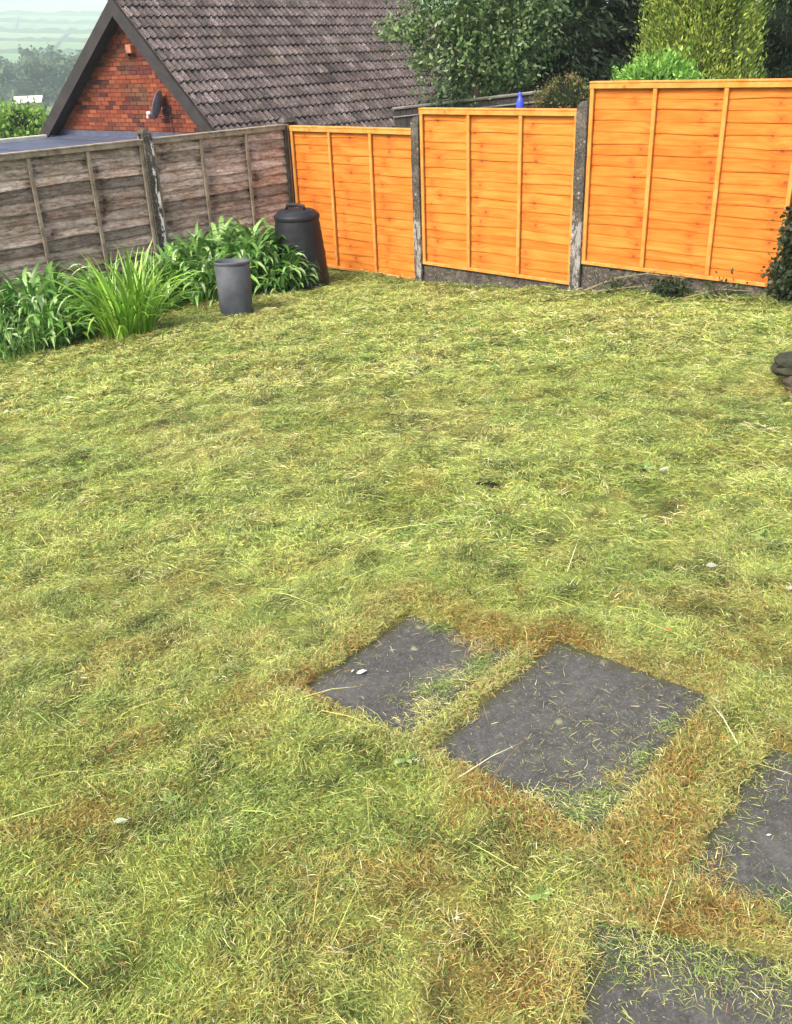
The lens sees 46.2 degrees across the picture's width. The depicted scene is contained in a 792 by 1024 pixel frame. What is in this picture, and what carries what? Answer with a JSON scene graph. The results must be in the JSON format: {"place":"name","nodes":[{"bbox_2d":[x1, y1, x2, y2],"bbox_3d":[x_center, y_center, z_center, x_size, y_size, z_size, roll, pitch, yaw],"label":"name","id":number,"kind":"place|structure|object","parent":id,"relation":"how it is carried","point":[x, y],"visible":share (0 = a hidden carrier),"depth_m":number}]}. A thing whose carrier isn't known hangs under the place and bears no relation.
{"place":"outdoors","nodes":[
{"label":"outdoors","id":0,"kind":"place"},
{"bbox_2d":[0,0,758,120],"bbox_3d":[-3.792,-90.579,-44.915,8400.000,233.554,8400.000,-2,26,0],"label":"hillside","id":1,"kind":"structure","parent":0,"point":[71,5],"depth_m":1318.88},
{"bbox_2d":[0,60,7,102],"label":"valley tree","id":2,"kind":"object","parent":1,"relation":"on","point":[1,63],"visible":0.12,"depth_m":404.72},
{"bbox_2d":[0,56,12,101],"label":"valley tree","id":3,"kind":"object","parent":1,"relation":"on","point":[7,97],"visible":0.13,"depth_m":421.28},
{"bbox_2d":[0,64,15,97],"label":"valley tree","id":4,"kind":"object","parent":1,"relation":"on","point":[6,75],"visible":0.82,"depth_m":311.75},
{"bbox_2d":[2,59,25,94],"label":"valley tree","id":5,"kind":"object","parent":1,"relation":"on","point":[15,67],"visible":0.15,"depth_m":321.96},
{"bbox_2d":[14,14,20,28],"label":"hedgerow","id":6,"kind":"object","parent":1,"relation":"on","point":[17,22],"visible":0.6,"depth_m":1303.38},
{"bbox_2d":[12,95,47,115],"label":"valley building","id":7,"kind":"structure","parent":1,"relation":"on","point":[39,99],"depth_m":187.32},
{"bbox_2d":[17,44,43,64],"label":"valley tree","id":8,"kind":"object","parent":1,"relation":"on","point":[25,53],"visible":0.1,"depth_m":407.27},
{"bbox_2d":[4,54,73,104],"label":"valley tree","id":9,"kind":"object","parent":1,"relation":"on","point":[48,78],"visible":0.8,"depth_m":302.35},
{"bbox_2d":[0,48,82,53],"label":"hedgerow","id":10,"kind":"object","parent":1,"relation":"on","point":[68,50],"visible":0.32,"depth_m":858.14},
{"bbox_2d":[11,49,76,105],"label":"valley tree","id":11,"kind":"object","parent":1,"relation":"on","point":[59,58],"visible":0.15,"depth_m":314.21},
{"bbox_2d":[0,37,87,41],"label":"hedgerow","id":12,"kind":"object","parent":1,"relation":"on","point":[47,39],"visible":0.57,"depth_m":991.84},
{"bbox_2d":[0,26,92,33],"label":"hedgerow","id":13,"kind":"object","parent":1,"relation":"on","point":[52,30],"visible":0.56,"depth_m":1137.17},
{"bbox_2d":[0,18,97,23],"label":"hedgerow","id":14,"kind":"object","parent":1,"relation":"on","point":[45,21],"visible":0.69,"depth_m":1332.62},
{"bbox_2d":[0,10,101,15],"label":"hedgerow","id":15,"kind":"object","parent":1,"relation":"on","point":[58,13],"visible":0.69,"depth_m":1477.34},
{"bbox_2d":[42,41,69,62],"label":"valley tree","id":16,"kind":"object","parent":1,"relation":"on","point":[51,54],"visible":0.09,"depth_m":405.06},
{"bbox_2d":[53,32,69,47],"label":"hedgerow","id":17,"kind":"object","parent":1,"relation":"on","point":[58,43],"visible":0.57,"depth_m":962.20},
{"bbox_2d":[65,58,74,81],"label":"valley tree","id":18,"kind":"object","parent":1,"relation":"on","point":[68,64],"visible":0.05,"depth_m":307.85},
{"bbox_2d":[70,49,81,59],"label":"valley tree","id":19,"kind":"object","parent":1,"relation":"on","point":[79,51],"visible":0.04,"depth_m":429.79},
{"bbox_2d":[0,268,791,1023],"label":"ground","id":20,"kind":"structure","parent":0,"point":[616,506],"depth_m":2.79},
{"bbox_2d":[0,282,44,358],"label":"strap leaf plant","id":21,"kind":"object","parent":20,"relation":"on","point":[3,319],"visible":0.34,"depth_m":7.87},
{"bbox_2d":[0,92,48,138],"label":"leafy bush","id":22,"kind":"object","parent":20,"relation":"on","point":[17,120],"visible":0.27,"depth_m":36.05},
{"bbox_2d":[0,303,70,361],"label":"strap leaf plant","id":23,"kind":"object","parent":20,"relation":"on","point":[14,350],"visible":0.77,"depth_m":7.71},
{"bbox_2d":[0,260,98,351],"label":"strap leaf plant","id":24,"kind":"object","parent":20,"relation":"on","point":[30,289],"visible":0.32,"depth_m":8.11},
{"bbox_2d":[0,292,101,357],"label":"strap leaf plant","id":25,"kind":"object","parent":20,"relation":"on","point":[59,325],"visible":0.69,"depth_m":7.91},
{"bbox_2d":[2,261,118,337],"bbox_3d":[-3.102,-1.920,8.457,1.187,0.796,1.182,-2,26,0],"label":"strap leaf plant","id":26,"kind":"object","parent":20,"relation":"on","point":[51,284],"visible":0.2,"depth_m":8.34},
{"bbox_2d":[17,266,147,293],"bbox_3d":[-3.103,-2.044,9.261,0.044,0.546,1.830,20,34,38],"label":"gravel board","id":27,"kind":"object","parent":20,"relation":"on","point":[120,273],"depth_m":9.44},
{"bbox_2d":[0,139,158,292],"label":"fence panel","id":28,"kind":"object","parent":27,"relation":"on","point":[57,204],"visible":0.89,"depth_m":8.88},
{"bbox_2d":[0,130,189,152],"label":"flat roof garage","id":29,"kind":"structure","parent":20,"relation":"on","point":[63,138],"depth_m":18.26},
{"bbox_2d":[59,259,146,310],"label":"strap leaf plant","id":30,"kind":"object","parent":20,"relation":"on","point":[106,278],"visible":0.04,"depth_m":8.74},
{"bbox_2d":[114,817,126,822],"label":"fallen leaf","id":31,"kind":"object","parent":20,"relation":"on","point":[119,820],"visible":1,"depth_m":2.19},
{"bbox_2d":[36,236,206,339],"bbox_3d":[-2.335,-1.905,7.962,1.521,0.881,1.683,-2,26,0],"label":"grass clump","id":32,"kind":"object","parent":20,"relation":"on","point":[129,316],"visible":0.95,"depth_m":7.93},
{"bbox_2d":[80,249,193,312],"bbox_3d":[-2.560,-2.256,9.207,1.392,0.660,1.505,-2,26,0],"label":"strap leaf plant","id":33,"kind":"object","parent":20,"relation":"on","point":[150,279],"visible":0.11,"depth_m":9.11},
{"bbox_2d":[136,128,167,257],"bbox_3d":[-2.468,-2.911,9.619,0.125,1.967,0.106,20,34,38],"label":"concrete post","id":34,"kind":"object","parent":20,"relation":"on","point":[144,135],"visible":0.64,"depth_m":9.38},
{"bbox_2d":[124,242,215,314],"bbox_3d":[-2.289,-2.360,9.405,1.268,0.657,1.190,-2,26,0],"label":"strap leaf plant","id":35,"kind":"object","parent":20,"relation":"on","point":[169,250],"visible":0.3,"depth_m":9.24},
{"bbox_2d":[160,792,179,802],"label":"weed","id":36,"kind":"object","parent":20,"relation":"on","point":[175,797],"visible":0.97,"depth_m":2.29},
{"bbox_2d":[147,221,258,303],"bbox_3d":[-2.031,-2.548,9.630,1.226,0.833,1.206,-2,26,0],"label":"strap leaf plant","id":37,"kind":"object","parent":20,"relation":"on","point":[202,249],"visible":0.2,"depth_m":9.40},
{"bbox_2d":[165,246,261,311],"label":"strap leaf plant","id":38,"kind":"object","parent":20,"relation":"on","point":[207,291],"visible":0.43,"depth_m":9.15},
{"bbox_2d":[177,216,261,278],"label":"strap leaf plant","id":39,"kind":"object","parent":20,"relation":"on","point":[231,229],"visible":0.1,"depth_m":9.74},
{"bbox_2d":[213,258,252,316],"bbox_3d":[-1.490,-2.036,8.577,0.335,0.558,0.335,-10,24,-19],"label":"planter","id":40,"kind":"object","parent":20,"relation":"on","point":[233,282],"visible":0.74,"depth_m":8.45},
{"bbox_2d":[189,216,277,289],"bbox_3d":[-1.640,-2.792,10.042,1.411,0.853,1.393,-2,26,0],"label":"strap leaf plant","id":41,"kind":"object","parent":20,"relation":"on","point":[227,232],"visible":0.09,"depth_m":9.80},
{"bbox_2d":[38,0,455,137],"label":"brick house","id":42,"kind":"structure","parent":20,"relation":"on","point":[208,65],"depth_m":17.94},
{"bbox_2d":[146,90,173,133],"bbox_3d":[-4.364,-7.041,17.154,0.378,1.372,0.382,18,33,35],"label":"satellite dish","id":43,"kind":"object","parent":42,"relation":"attached to","point":[157,105],"visible":0.98,"depth_m":16.93},
{"bbox_2d":[196,221,305,294],"bbox_3d":[-1.533,-2.527,9.636,1.184,0.825,1.294,-2,26,0],"label":"strap leaf plant","id":44,"kind":"object","parent":20,"relation":"on","point":[251,251],"visible":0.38,"depth_m":9.41},
{"bbox_2d":[230,218,318,294],"bbox_3d":[-1.363,-2.692,9.810,1.200,0.823,1.212,-2,26,0],"label":"strap leaf plant","id":45,"kind":"object","parent":20,"relation":"on","point":[272,244],"visible":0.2,"depth_m":9.53},
{"bbox_2d":[277,117,296,207],"bbox_3d":[-1.193,-3.558,10.898,0.125,1.979,0.194,20,34,38],"label":"concrete post","id":46,"kind":"object","parent":20,"relation":"on","point":[289,121],"visible":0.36,"depth_m":10.55},
{"bbox_2d":[250,242,327,294],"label":"strap leaf plant","id":47,"kind":"object","parent":20,"relation":"on","point":[282,279],"visible":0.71,"depth_m":9.46},
{"bbox_2d":[274,203,330,290],"bbox_3d":[-1.018,-2.791,9.757,0.611,0.883,0.611,9,29,22],"label":"compost bin","id":48,"kind":"object","parent":20,"relation":"on","point":[297,224],"visible":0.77,"depth_m":9.54},
{"bbox_2d":[299,261,321,290],"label":"hatch door","id":49,"kind":"structure","parent":48,"relation":"in","point":[318,281],"depth_m":9.64},
{"bbox_2d":[289,125,414,280],"bbox_3d":[-0.460,-3.423,10.230,1.862,1.524,0.089,20,34,38],"label":"fence panel","id":50,"kind":"object","parent":20,"relation":"on","point":[353,186],"visible":0.85,"depth_m":10.16},
{"bbox_2d":[394,751,416,763],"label":"weed","id":51,"kind":"object","parent":20,"relation":"on","point":[399,759],"visible":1,"depth_m":2.30},
{"bbox_2d":[301,616,518,738],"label":"paving slab","id":52,"kind":"structure","parent":20,"relation":"on","point":[424,647],"depth_m":2.75},
{"bbox_2d":[410,116,424,281],"bbox_3d":[0.247,-3.100,9.678,0.101,1.885,0.110,20,34,38],"label":"concrete post","id":53,"kind":"object","parent":20,"relation":"on","point":[416,195],"visible":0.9,"depth_m":9.56},
{"bbox_2d":[416,0,524,104],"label":"conifer","id":54,"kind":"object","parent":20,"relation":"on","point":[453,96],"visible":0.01,"depth_m":18.30},
{"bbox_2d":[370,0,581,107],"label":"broadleaf tree","id":55,"kind":"object","parent":20,"relation":"on","point":[473,37],"visible":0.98,"depth_m":13.37},
{"bbox_2d":[476,481,500,489],"bbox_3d":[0.405,-0.106,4.056,0.117,0.045,0.103,-2,26,0],"label":"soil heap","id":56,"kind":"object","parent":20,"relation":"on","point":[491,484],"visible":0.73,"depth_m":4.05},
{"bbox_2d":[392,86,586,127],"bbox_3d":[1.445,-5.149,14.040,0.064,2.355,4.362,-23,33,-36],"label":"boundary fence","id":57,"kind":"object","parent":20,"relation":"on","point":[403,116],"visible":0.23,"depth_m":13.87},
{"bbox_2d":[424,264,568,289],"bbox_3d":[1.001,-2.147,9.441,1.830,0.546,0.044,20,34,38],"label":"gravel board","id":58,"kind":"object","parent":20,"relation":"on","point":[438,274],"visible":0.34,"depth_m":9.47},
{"bbox_2d":[418,107,576,284],"bbox_3d":[0.956,-3.076,8.973,1.832,1.522,0.089,20,34,38],"label":"fence panel","id":59,"kind":"object","parent":58,"relation":"on","point":[496,191],"visible":1,"depth_m":8.93},
{"bbox_2d":[528,885,554,900],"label":"weed","id":60,"kind":"object","parent":20,"relation":"on","point":[536,896],"visible":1,"depth_m":1.87},
{"bbox_2d":[311,610,791,1023],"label":"grass clippings","id":61,"kind":"object","parent":20,"relation":"on","point":[682,939],"depth_m":2.01},
{"bbox_2d":[525,69,589,107],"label":"clipped hedge","id":62,"kind":"object","parent":20,"relation":"on","point":[568,93],"visible":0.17,"depth_m":10.97},
{"bbox_2d":[482,0,640,95],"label":"conifer","id":63,"kind":"object","parent":20,"relation":"on","point":[587,34],"visible":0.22,"depth_m":15.56},
{"bbox_2d":[432,641,711,839],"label":"paving slab","id":64,"kind":"structure","parent":20,"relation":"on","point":[485,740],"depth_m":2.41},
{"bbox_2d":[569,101,589,292],"bbox_3d":[1.677,-2.694,8.440,0.111,1.910,0.124,20,34,38],"label":"concrete post","id":65,"kind":"object","parent":20,"relation":"on","point":[579,176],"visible":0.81,"depth_m":8.31},
{"bbox_2d":[602,264,637,291],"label":"weed","id":66,"kind":"object","parent":20,"relation":"on","point":[612,286],"visible":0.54,"depth_m":8.30},
{"bbox_2d":[592,282,650,292],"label":"twig","id":67,"kind":"object","parent":20,"relation":"on","point":[619,288],"visible":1,"depth_m":8.23},
{"bbox_2d":[602,0,678,80],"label":"conifer","id":68,"kind":"object","parent":20,"relation":"on","point":[631,11],"visible":0.08,"depth_m":16.11},
{"bbox_2d":[637,462,656,473],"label":"weed","id":69,"kind":"object","parent":20,"relation":"on","point":[645,464],"visible":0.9,"depth_m":4.04},
{"bbox_2d":[608,43,715,82],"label":"bright shrub","id":70,"kind":"object","parent":20,"relation":"on","point":[645,69],"visible":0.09,"depth_m":9.82},
{"bbox_2d":[641,271,703,299],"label":"weed","id":71,"kind":"object","parent":20,"relation":"on","point":[668,287],"visible":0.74,"depth_m":7.92},
{"bbox_2d":[581,264,768,296],"bbox_3d":[2.428,-1.808,8.169,1.830,0.546,0.044,20,34,38],"label":"gravel board","id":72,"kind":"object","parent":20,"relation":"on","point":[592,275],"visible":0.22,"depth_m":8.27},
{"bbox_2d":[583,267,683,291],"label":"twig","id":73,"kind":"object","parent":72,"relation":"on","point":[599,284],"visible":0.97,"depth_m":8.24},
{"bbox_2d":[581,78,791,286],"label":"fence panel","id":74,"kind":"object","parent":72,"relation":"on","point":[690,177],"visible":0.95,"depth_m":7.66},
{"bbox_2d":[761,203,791,304],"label":"ivy","id":75,"kind":"object","parent":74,"relation":"attached to","point":[781,278],"visible":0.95,"depth_m":7.18},
{"bbox_2d":[575,922,791,1023],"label":"paving slab","id":76,"kind":"structure","parent":20,"relation":"on","point":[672,1014],"depth_m":1.68},
{"bbox_2d":[624,0,774,81],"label":"conifer","id":77,"kind":"object","parent":20,"relation":"on","point":[706,31],"visible":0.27,"depth_m":12.35},
{"bbox_2d":[705,563,716,566],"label":"fallen leaf","id":78,"kind":"object","parent":20,"relation":"on","point":[711,565],"visible":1,"depth_m":3.08},
{"bbox_2d":[681,283,753,299],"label":"twig","id":79,"kind":"object","parent":20,"relation":"on","point":[713,290],"visible":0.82,"depth_m":7.70},
{"bbox_2d":[697,268,748,299],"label":"weed","id":80,"kind":"object","parent":20,"relation":"on","point":[707,296],"visible":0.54,"depth_m":7.64},
{"bbox_2d":[681,748,791,927],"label":"paving slab","id":81,"kind":"structure","parent":20,"relation":"on","point":[776,851],"depth_m":2.00},
{"bbox_2d":[751,528,765,541],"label":"weed","id":82,"kind":"object","parent":20,"relation":"on","point":[761,531],"visible":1,"depth_m":3.36},
{"bbox_2d":[735,0,791,78],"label":"conifer","id":83,"kind":"object","parent":20,"relation":"on","point":[777,61],"visible":0.16,"depth_m":15.17},
{"bbox_2d":[782,376,791,394],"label":"stone","id":84,"kind":"object","parent":20,"relation":"on","point":[787,381],"visible":0.88,"depth_m":4.97},
{"bbox_2d":[771,352,791,376],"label":"stone","id":85,"kind":"object","parent":84,"relation":"on","point":[782,365],"visible":1,"depth_m":4.99},
{"bbox_3d":[1.619,-4.352,12.276,0.120,1.578,0.120,-2,26,0],"label":"bottle shelf","id":86,"kind":"object","parent":20,"relation":"on","visible":0},
{"bbox_2d":[516,92,523,107],"bbox_3d":[1.584,-5.198,11.856,0.096,0.302,0.095,-2,26,0],"label":"blue bottle","id":87,"kind":"object","parent":86,"relation":"on","point":[520,103],"visible":0.66,"depth_m":11.81},
{"bbox_3d":[-1.805,-2.722,10.519,0.044,0.546,1.830,20,34,38],"label":"gravel board","id":88,"kind":"object","parent":20,"relation":"on","visible":0},
{"bbox_2d":[152,124,293,256],"bbox_3d":[-1.832,-3.510,10.121,0.089,1.206,1.832,20,34,38],"label":"fence panel","id":89,"kind":"object","parent":88,"relation":"on","point":[206,180],"visible":0.7,"depth_m":10.00}
]}

